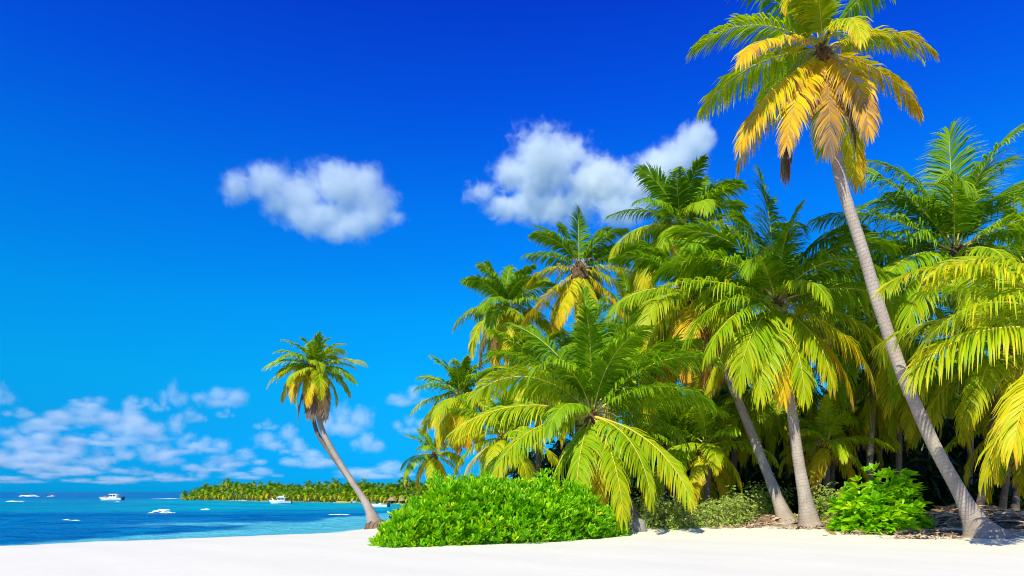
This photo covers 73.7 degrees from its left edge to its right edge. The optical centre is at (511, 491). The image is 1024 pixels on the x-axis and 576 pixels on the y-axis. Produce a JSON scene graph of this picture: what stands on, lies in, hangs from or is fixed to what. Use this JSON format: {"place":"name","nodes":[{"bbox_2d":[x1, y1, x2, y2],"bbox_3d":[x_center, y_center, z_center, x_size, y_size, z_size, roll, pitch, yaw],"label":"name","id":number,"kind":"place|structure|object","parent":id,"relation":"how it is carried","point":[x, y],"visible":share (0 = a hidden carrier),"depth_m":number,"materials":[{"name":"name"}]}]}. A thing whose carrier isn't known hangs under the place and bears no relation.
{"place":"outdoors","nodes":[
{"label":"outdoors","id":0,"kind":"place"},
{"bbox_2d":[0,492,404,545],"bbox_3d":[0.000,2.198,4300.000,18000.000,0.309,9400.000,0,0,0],"label":"sea","id":1,"kind":"structure","parent":0,"point":[39,519],"depth_m":56.73,"materials":[{"name":"blue liquid"}]},
{"bbox_2d":[18,495,37,496],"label":"boat","id":2,"kind":"object","parent":1,"relation":"on","point":[27,496],"visible":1,"depth_m":312.13,"materials":[{"name":"white plastic"}]},
{"bbox_2d":[99,494,124,499],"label":"cabin cruiser","id":3,"kind":"object","parent":1,"relation":"on","point":[113,496],"visible":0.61,"depth_m":175.33,"materials":[{"name":"white plastic"}]},
{"bbox_2d":[149,509,172,512],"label":"speedboat","id":4,"kind":"object","parent":1,"relation":"on","point":[163,511],"visible":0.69,"depth_m":70.06,"materials":[{"name":"white plastic"}]},
{"bbox_2d":[269,495,292,503],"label":"cabin cruiser","id":5,"kind":"object","parent":1,"relation":"on","point":[280,500],"visible":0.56,"depth_m":124.10,"materials":[{"name":"white plastic"}]},
{"bbox_2d":[372,502,389,506],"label":"speedboat","id":6,"kind":"object","parent":1,"relation":"on","point":[380,505],"visible":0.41,"depth_m":96.62,"materials":[{"name":"white plastic"}]},
{"bbox_2d":[0,499,1023,575],"bbox_3d":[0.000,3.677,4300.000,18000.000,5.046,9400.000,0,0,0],"label":"sand","id":7,"kind":"structure","parent":0,"point":[747,551],"depth_m":15.93,"materials":[{"name":"white sand"}]},
{"bbox_2d":[203,492,212,499],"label":"palm","id":8,"kind":"object","parent":7,"relation":"on","point":[207,497],"visible":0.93,"depth_m":177.04,"materials":[{"name":"green plant"}]},
{"bbox_2d":[214,489,221,498],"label":"palm","id":9,"kind":"object","parent":7,"relation":"on","point":[218,492],"visible":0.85,"depth_m":179.79,"materials":[{"name":"green plant"}]},
{"bbox_2d":[220,492,228,499],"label":"palm","id":10,"kind":"object","parent":7,"relation":"on","point":[223,496],"visible":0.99,"depth_m":171.97,"materials":[{"name":"green plant"}]},
{"bbox_2d":[221,478,233,496],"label":"palm","id":11,"kind":"object","parent":7,"relation":"on","point":[227,482],"visible":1,"depth_m":177.67,"materials":[{"name":"green plant"}]},
{"bbox_2d":[225,489,235,498],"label":"palm","id":12,"kind":"object","parent":7,"relation":"on","point":[230,493],"visible":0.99,"depth_m":171.96,"materials":[{"name":"green plant"}]},
{"bbox_2d":[231,483,238,491],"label":"palm","id":13,"kind":"object","parent":7,"relation":"on","point":[235,486],"visible":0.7,"depth_m":177.65,"materials":[{"name":"green plant"}]},
{"bbox_2d":[239,486,246,496],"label":"palm","id":14,"kind":"object","parent":7,"relation":"on","point":[242,491],"visible":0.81,"depth_m":170.60,"materials":[{"name":"green plant"}]},
{"bbox_2d":[250,491,257,499],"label":"palm","id":15,"kind":"object","parent":7,"relation":"on","point":[254,495],"visible":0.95,"depth_m":163.34,"materials":[{"name":"green plant"}]},
{"bbox_2d":[255,491,263,500],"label":"palm","id":16,"kind":"object","parent":7,"relation":"on","point":[260,497],"visible":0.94,"depth_m":160.16,"materials":[{"name":"green plant"}]},
{"bbox_2d":[257,485,266,495],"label":"palm","id":17,"kind":"object","parent":7,"relation":"on","point":[259,487],"visible":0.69,"depth_m":164.97,"materials":[{"name":"green plant"}]},
{"bbox_2d":[263,488,273,499],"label":"palm","id":18,"kind":"object","parent":7,"relation":"on","point":[268,494],"visible":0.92,"depth_m":159.00,"materials":[{"name":"green plant"}]},
{"bbox_2d":[271,491,280,499],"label":"palm","id":19,"kind":"object","parent":7,"relation":"on","point":[276,495],"visible":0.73,"depth_m":156.67,"materials":[{"name":"green plant"}]},
{"bbox_2d":[279,489,288,498],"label":"palm","id":20,"kind":"object","parent":7,"relation":"on","point":[284,492],"visible":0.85,"depth_m":152.75,"materials":[{"name":"green plant"}]},
{"bbox_2d":[287,491,294,500],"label":"palm","id":21,"kind":"object","parent":7,"relation":"on","point":[292,495],"visible":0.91,"depth_m":150.60,"materials":[{"name":"green plant"}]},
{"bbox_2d":[293,490,303,500],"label":"palm","id":22,"kind":"object","parent":7,"relation":"on","point":[298,496],"visible":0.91,"depth_m":150.09,"materials":[{"name":"green plant"}]},
{"bbox_2d":[187,491,417,503],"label":"scrub","id":23,"kind":"object","parent":7,"relation":"on","point":[288,499],"visible":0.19,"depth_m":152.70,"materials":[{"name":"green plant"}]},
{"bbox_2d":[301,489,312,501],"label":"palm","id":24,"kind":"object","parent":7,"relation":"on","point":[306,494],"visible":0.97,"depth_m":146.13,"materials":[{"name":"green plant"}]},
{"bbox_2d":[307,483,318,493],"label":"palm","id":25,"kind":"object","parent":7,"relation":"on","point":[313,485],"visible":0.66,"depth_m":153.98,"materials":[{"name":"green plant"}]},
{"bbox_2d":[310,490,319,501],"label":"palm","id":26,"kind":"object","parent":7,"relation":"on","point":[315,495],"visible":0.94,"depth_m":146.07,"materials":[{"name":"green plant"}]},
{"bbox_2d":[317,486,328,494],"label":"palm","id":27,"kind":"object","parent":7,"relation":"on","point":[322,489],"visible":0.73,"depth_m":146.71,"materials":[{"name":"green plant"}]},
{"bbox_2d":[317,491,329,501],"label":"palm","id":28,"kind":"object","parent":7,"relation":"on","point":[323,495],"visible":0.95,"depth_m":142.04,"materials":[{"name":"green plant"}]},
{"bbox_2d":[261,331,387,529],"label":"coconut palm","id":29,"kind":"object","parent":7,"relation":"on","point":[316,397],"visible":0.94,"depth_m":37.17,"materials":[{"name":"green plant"}]},
{"bbox_2d":[328,491,336,500],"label":"palm","id":30,"kind":"object","parent":7,"relation":"on","point":[331,497],"visible":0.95,"depth_m":141.83,"materials":[{"name":"green plant"}]},
{"bbox_2d":[329,489,338,498],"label":"palm","id":31,"kind":"object","parent":7,"relation":"on","point":[333,490],"visible":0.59,"depth_m":144.88,"materials":[{"name":"green plant"}]},
{"bbox_2d":[328,478,341,487],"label":"palm","id":32,"kind":"object","parent":7,"relation":"on","point":[335,483],"visible":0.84,"depth_m":149.90,"materials":[{"name":"green plant"}]},
{"bbox_2d":[340,486,350,495],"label":"palm","id":33,"kind":"object","parent":7,"relation":"on","point":[347,490],"visible":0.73,"depth_m":140.75,"materials":[{"name":"green plant"}]},
{"bbox_2d":[341,493,349,501],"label":"palm","id":34,"kind":"object","parent":7,"relation":"on","point":[346,497],"visible":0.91,"depth_m":136.51,"materials":[{"name":"green plant"}]},
{"bbox_2d":[347,491,359,500],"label":"palm","id":35,"kind":"object","parent":7,"relation":"on","point":[353,496],"visible":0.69,"depth_m":135.82,"materials":[{"name":"green plant"}]},
{"bbox_2d":[361,484,374,497],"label":"palm","id":36,"kind":"object","parent":7,"relation":"on","point":[365,489],"visible":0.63,"depth_m":137.02,"materials":[{"name":"green plant"}]},
{"bbox_2d":[368,483,377,493],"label":"palm","id":37,"kind":"object","parent":7,"relation":"on","point":[372,485],"visible":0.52,"depth_m":139.37,"materials":[{"name":"green plant"}]},
{"bbox_2d":[370,490,379,500],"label":"palm","id":38,"kind":"object","parent":7,"relation":"on","point":[374,496],"visible":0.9,"depth_m":130.71,"materials":[{"name":"green plant"}]},
{"bbox_2d":[374,487,384,498],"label":"palm","id":39,"kind":"object","parent":7,"relation":"on","point":[379,489],"visible":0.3,"depth_m":134.60,"materials":[{"name":"green plant"}]},
{"bbox_2d":[376,491,385,501],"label":"palm","id":40,"kind":"object","parent":7,"relation":"on","point":[382,496],"visible":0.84,"depth_m":129.09,"materials":[{"name":"green plant"}]},
{"bbox_2d":[380,485,389,495],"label":"palm","id":41,"kind":"object","parent":7,"relation":"on","point":[385,489],"visible":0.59,"depth_m":132.27,"materials":[{"name":"green plant"}]},
{"bbox_2d":[380,492,391,502],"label":"palm","id":42,"kind":"object","parent":7,"relation":"on","point":[387,497],"visible":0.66,"depth_m":126.56,"materials":[{"name":"green plant"}]},
{"bbox_2d":[387,482,395,491],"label":"palm","id":43,"kind":"object","parent":7,"relation":"on","point":[391,484],"visible":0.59,"depth_m":134.77,"materials":[{"name":"green plant"}]},
{"bbox_2d":[387,496,395,503],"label":"thatched hut","id":44,"kind":"object","parent":7,"relation":"on","point":[391,498],"visible":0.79,"depth_m":124.35,"materials":[{"name":"beige wicker"}]},
{"bbox_2d":[390,491,398,501],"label":"palm","id":45,"kind":"object","parent":7,"relation":"on","point":[394,495],"visible":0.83,"depth_m":125.56,"materials":[{"name":"green plant"}]},
{"bbox_2d":[389,486,402,499],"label":"palm","id":46,"kind":"object","parent":7,"relation":"on","point":[397,489],"visible":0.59,"depth_m":128.98,"materials":[{"name":"green plant"}]},
{"bbox_2d":[395,490,406,503],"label":"palm","id":47,"kind":"object","parent":7,"relation":"on","point":[401,494],"visible":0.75,"depth_m":123.39,"materials":[{"name":"green plant"}]},
{"bbox_2d":[400,474,412,489],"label":"palm","id":48,"kind":"object","parent":7,"relation":"on","point":[405,482],"visible":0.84,"depth_m":129.82,"materials":[{"name":"green plant"}]},
{"bbox_2d":[402,491,411,501],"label":"palm","id":49,"kind":"object","parent":7,"relation":"on","point":[405,496],"visible":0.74,"depth_m":121.15,"materials":[{"name":"green plant"}]},
{"bbox_2d":[414,489,424,496],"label":"palm","id":50,"kind":"object","parent":7,"relation":"on","point":[421,492],"visible":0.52,"depth_m":120.37,"materials":[{"name":"green plant"}]},
{"bbox_2d":[400,427,464,491],"bbox_3d":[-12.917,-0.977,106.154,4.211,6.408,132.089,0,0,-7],"label":"coconut palm","id":51,"kind":"object","parent":7,"relation":"on","point":[431,463],"visible":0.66,"depth_m":42.55,"materials":[{"name":"green plant"}]},
{"bbox_2d":[410,355,500,475],"bbox_3d":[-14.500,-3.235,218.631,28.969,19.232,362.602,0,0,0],"label":"coconut palm","id":52,"kind":"object","parent":7,"relation":"on","point":[462,376],"visible":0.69,"depth_m":39.25,"materials":[{"name":"green plant"}]},
{"bbox_2d":[367,467,632,547],"bbox_3d":[0.111,0.408,21.765,9.851,2.415,3.919,0,0,-34],"label":"beach bush","id":53,"kind":"object","parent":7,"relation":"on","point":[472,509],"visible":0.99,"depth_m":20.18,"materials":[{"name":"green plant"}]},
{"bbox_2d":[452,259,561,427],"bbox_3d":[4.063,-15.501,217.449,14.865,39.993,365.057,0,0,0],"label":"coconut palm","id":54,"kind":"object","parent":7,"relation":"on","point":[507,289],"visible":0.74,"depth_m":37.26,"materials":[{"name":"green plant"}]},
{"bbox_2d":[448,390,567,483],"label":"coconut palm","id":55,"kind":"object","parent":7,"relation":"on","point":[492,449],"visible":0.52,"depth_m":33.43,"materials":[{"name":"green plant"}]},
{"bbox_2d":[475,324,577,477],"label":"coconut palm","id":56,"kind":"object","parent":7,"relation":"on","point":[519,348],"visible":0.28,"depth_m":35.48,"materials":[{"name":"green plant"}]},
{"bbox_2d":[521,205,632,332],"bbox_3d":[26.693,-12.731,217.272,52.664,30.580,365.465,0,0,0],"label":"coconut palm","id":57,"kind":"object","parent":7,"relation":"on","point":[578,270],"visible":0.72,"depth_m":35.77,"materials":[{"name":"green plant"}]},
{"bbox_2d":[541,324,619,485],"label":"coconut palm","id":58,"kind":"object","parent":7,"relation":"on","point":[564,341],"visible":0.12,"depth_m":39.54,"materials":[{"name":"green plant"}]},
{"bbox_2d":[444,281,729,533],"bbox_3d":[2.865,-3.230,26.385,10.727,10.413,8.387,0,0,0],"label":"coconut palm","id":59,"kind":"object","parent":7,"relation":"on","point":[599,372],"visible":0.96,"depth_m":25.00,"materials":[{"name":"green plant"}]},
{"bbox_2d":[569,266,677,497],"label":"coconut palm","id":60,"kind":"object","parent":7,"relation":"on","point":[623,281],"visible":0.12,"depth_m":39.83,"materials":[{"name":"green plant"}]},
{"bbox_2d":[628,518,646,531],"bbox_3d":[4.400,1.219,24.421,0.846,0.543,0.729,0,0,0],"label":"stone","id":61,"kind":"object","parent":7,"relation":"on","point":[638,524],"visible":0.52,"depth_m":24.17,"materials":[{"name":"grey stone"}]},
{"bbox_2d":[575,292,726,510],"bbox_3d":[6.902,-3.974,33.177,7.549,10.694,8.319,0,0,0],"label":"coconut palm","id":62,"kind":"object","parent":7,"relation":"on","point":[696,381],"visible":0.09,"depth_m":32.15,"materials":[{"name":"green plant"}]},
{"bbox_2d":[631,491,703,529],"bbox_3d":[5.814,0.704,25.814,2.870,1.467,2.006,0,0,-38],"label":"scrub","id":63,"kind":"object","parent":7,"relation":"on","point":[669,514],"visible":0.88,"depth_m":25.57,"materials":[{"name":"green plant"}]},
{"bbox_2d":[605,153,755,295],"bbox_3d":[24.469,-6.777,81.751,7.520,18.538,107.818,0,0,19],"label":"coconut palm","id":64,"kind":"object","parent":7,"relation":"on","point":[691,198],"visible":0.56,"depth_m":33.23,"materials":[{"name":"green plant"}]},
{"bbox_2d":[615,399,749,517],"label":"coconut palm","id":65,"kind":"object","parent":7,"relation":"on","point":[684,421],"visible":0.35,"depth_m":30.16,"materials":[{"name":"green plant"}]},
{"bbox_2d":[681,498,701,515],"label":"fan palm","id":66,"kind":"object","parent":7,"relation":"on","point":[693,506],"visible":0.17,"depth_m":33.44,"materials":[{"name":"green plant"}]},
{"bbox_2d":[605,213,802,523],"bbox_3d":[7.979,-5.066,29.329,7.858,13.323,8.581,0,0,0],"label":"coconut palm","id":67,"kind":"object","parent":7,"relation":"on","point":[689,314],"visible":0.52,"depth_m":28.43,"materials":[{"name":"green plant"}]},
{"bbox_2d":[643,398,780,519],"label":"coconut palm","id":68,"kind":"object","parent":7,"relation":"on","point":[711,455],"visible":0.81,"depth_m":28.79,"materials":[{"name":"green plant"}]},
{"bbox_2d":[682,485,762,528],"bbox_3d":[8.148,0.574,26.500,3.806,1.666,2.136,0,0,-37],"label":"scrub","id":69,"kind":"object","parent":7,"relation":"on","point":[721,513],"visible":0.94,"depth_m":26.21,"materials":[{"name":"green plant"}]},
{"bbox_2d":[681,276,790,509],"bbox_3d":[12.226,-5.860,39.151,7.352,14.381,7.172,0,0,0],"label":"coconut palm","id":70,"kind":"object","parent":7,"relation":"on","point":[756,311],"visible":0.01,"depth_m":38.38,"materials":[{"name":"green plant"}]},
{"bbox_2d":[675,351,816,514],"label":"coconut palm","id":71,"kind":"object","parent":7,"relation":"on","point":[765,418],"visible":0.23,"depth_m":32.88,"materials":[{"name":"green plant"}]},
{"bbox_2d":[502,356,1023,514],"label":"undergrowth","id":72,"kind":"object","parent":7,"relation":"on","point":[937,492],"visible":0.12,"depth_m":38.12,"materials":[{"name":"green plant"}]},
{"bbox_2d":[732,473,796,516],"bbox_3d":[11.034,0.233,29.955,3.383,2.106,2.108,0,0,-28],"label":"scrub","id":73,"kind":"object","parent":7,"relation":"on","point":[765,506],"visible":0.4,"depth_m":29.72,"materials":[{"name":"green plant"}]},
{"bbox_2d":[637,164,916,527],"bbox_3d":[9.988,-5.808,27.062,10.767,14.778,8.615,0,0,0],"label":"coconut palm","id":74,"kind":"object","parent":7,"relation":"on","point":[774,343],"visible":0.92,"depth_m":25.43,"materials":[{"name":"green plant"}]},
{"bbox_2d":[718,514,840,529],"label":"palm litter","id":75,"kind":"object","parent":7,"relation":"on","point":[765,520],"visible":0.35,"depth_m":26.54,"materials":[{"name":"beige plant"}]},
{"bbox_2d":[729,315,865,507],"bbox_3d":[15.810,-4.221,38.054,7.864,11.067,7.183,0,0,28],"label":"coconut palm","id":76,"kind":"object","parent":7,"relation":"on","point":[781,415],"visible":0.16,"depth_m":36.51,"materials":[{"name":"green plant"}]},
{"bbox_2d":[794,478,850,523],"bbox_3d":[12.611,0.399,27.193,3.055,1.875,2.112,0,0,-32],"label":"scrub","id":77,"kind":"object","parent":7,"relation":"on","point":[821,506],"visible":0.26,"depth_m":26.90,"materials":[{"name":"green plant"}]},
{"bbox_2d":[685,517,963,539],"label":"scattered litter","id":78,"kind":"object","parent":7,"relation":"on","point":[916,536],"visible":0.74,"depth_m":23.04,"materials":[{"name":"brown plant"}]},
{"bbox_2d":[778,394,894,514],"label":"coconut palm","id":79,"kind":"object","parent":7,"relation":"on","point":[828,421],"visible":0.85,"depth_m":29.54,"materials":[{"name":"green plant"}]},
{"bbox_2d":[778,380,900,514],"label":"coconut palm","id":80,"kind":"object","parent":7,"relation":"on","point":[883,433],"visible":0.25,"depth_m":34.44,"materials":[{"name":"green plant"}]},
{"bbox_2d":[685,0,1015,538],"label":"coconut palm","id":81,"kind":"object","parent":7,"relation":"on","point":[824,86],"visible":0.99,"depth_m":21.35,"materials":[{"name":"yellow plant"}]},
{"bbox_2d":[793,263,908,481],"bbox_3d":[17.249,-5.584,35.916,7.286,13.790,7.253,0,0,21],"label":"coconut palm","id":82,"kind":"object","parent":7,"relation":"on","point":[846,431],"visible":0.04,"depth_m":35.27,"materials":[{"name":"green plant"}]},
{"bbox_2d":[823,462,935,535],"bbox_3d":[12.971,0.210,23.829,3.783,2.573,2.700,0,0,0],"label":"broad leaved shrub","id":83,"kind":"object","parent":7,"relation":"on","point":[865,508],"visible":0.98,"depth_m":23.52,"materials":[{"name":"green plant"}]},
{"bbox_2d":[816,334,957,484],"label":"coconut palm","id":84,"kind":"object","parent":7,"relation":"on","point":[892,426],"visible":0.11,"depth_m":33.99,"materials":[{"name":"green plant"}]},
{"bbox_2d":[798,247,976,481],"bbox_3d":[17.405,-4.914,31.955,8.820,12.461,8.367,0,0,0],"label":"coconut palm","id":85,"kind":"object","parent":7,"relation":"on","point":[889,373],"visible":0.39,"depth_m":31.30,"materials":[{"name":"green plant"}]},
{"bbox_2d":[821,313,972,476],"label":"coconut palm","id":86,"kind":"object","parent":7,"relation":"on","point":[895,397],"visible":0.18,"depth_m":31.87,"materials":[{"name":"green plant"}]},
{"bbox_2d":[802,116,1023,368],"bbox_3d":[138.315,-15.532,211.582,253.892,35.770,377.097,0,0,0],"label":"coconut palm","id":87,"kind":"object","parent":7,"relation":"on","point":[957,215],"visible":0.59,"depth_m":26.56,"materials":[{"name":"green plant"}]},
{"bbox_2d":[922,511,939,527],"bbox_3d":[15.307,1.035,25.603,1.700,0.756,1.342,0,0,0],"label":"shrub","id":88,"kind":"object","parent":7,"relation":"on","point":[928,516],"visible":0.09,"depth_m":25.49,"materials":[{"name":"green plant"}]},
{"bbox_2d":[869,196,1023,496],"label":"coconut palm","id":89,"kind":"object","parent":7,"relation":"on","point":[1008,416],"visible":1,"depth_m":18.02,"materials":[{"name":"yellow plant"}]},
{"bbox_2d":[892,503,1023,535],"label":"palm litter","id":90,"kind":"object","parent":7,"relation":"on","point":[1007,518],"visible":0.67,"depth_m":25.67,"materials":[{"name":"brown plant"}]},
{"bbox_2d":[906,292,1021,497],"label":"coconut palm","id":91,"kind":"object","parent":7,"relation":"on","point":[950,410],"visible":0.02,"depth_m":37.05,"materials":[{"name":"green plant"}]},
{"bbox_2d":[906,289,1023,511],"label":"coconut palm","id":92,"kind":"object","parent":7,"relation":"on","point":[999,378],"visible":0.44,"depth_m":28.54,"materials":[{"name":"green plant"}]},
{"bbox_2d":[936,383,1023,510],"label":"coconut palm","id":93,"kind":"object","parent":7,"relation":"on","point":[1003,478],"visible":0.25,"depth_m":31.34,"materials":[{"name":"green plant"}]},
{"bbox_2d":[949,205,1023,510],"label":"coconut palm","id":94,"kind":"object","parent":7,"relation":"on","point":[1015,502],"visible":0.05,"depth_m":36.09,"materials":[{"name":"green plant"}]},
{"bbox_2d":[0,0,1023,491],"label":"sky","id":95,"kind":"structure","parent":0,"point":[189,189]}
]}

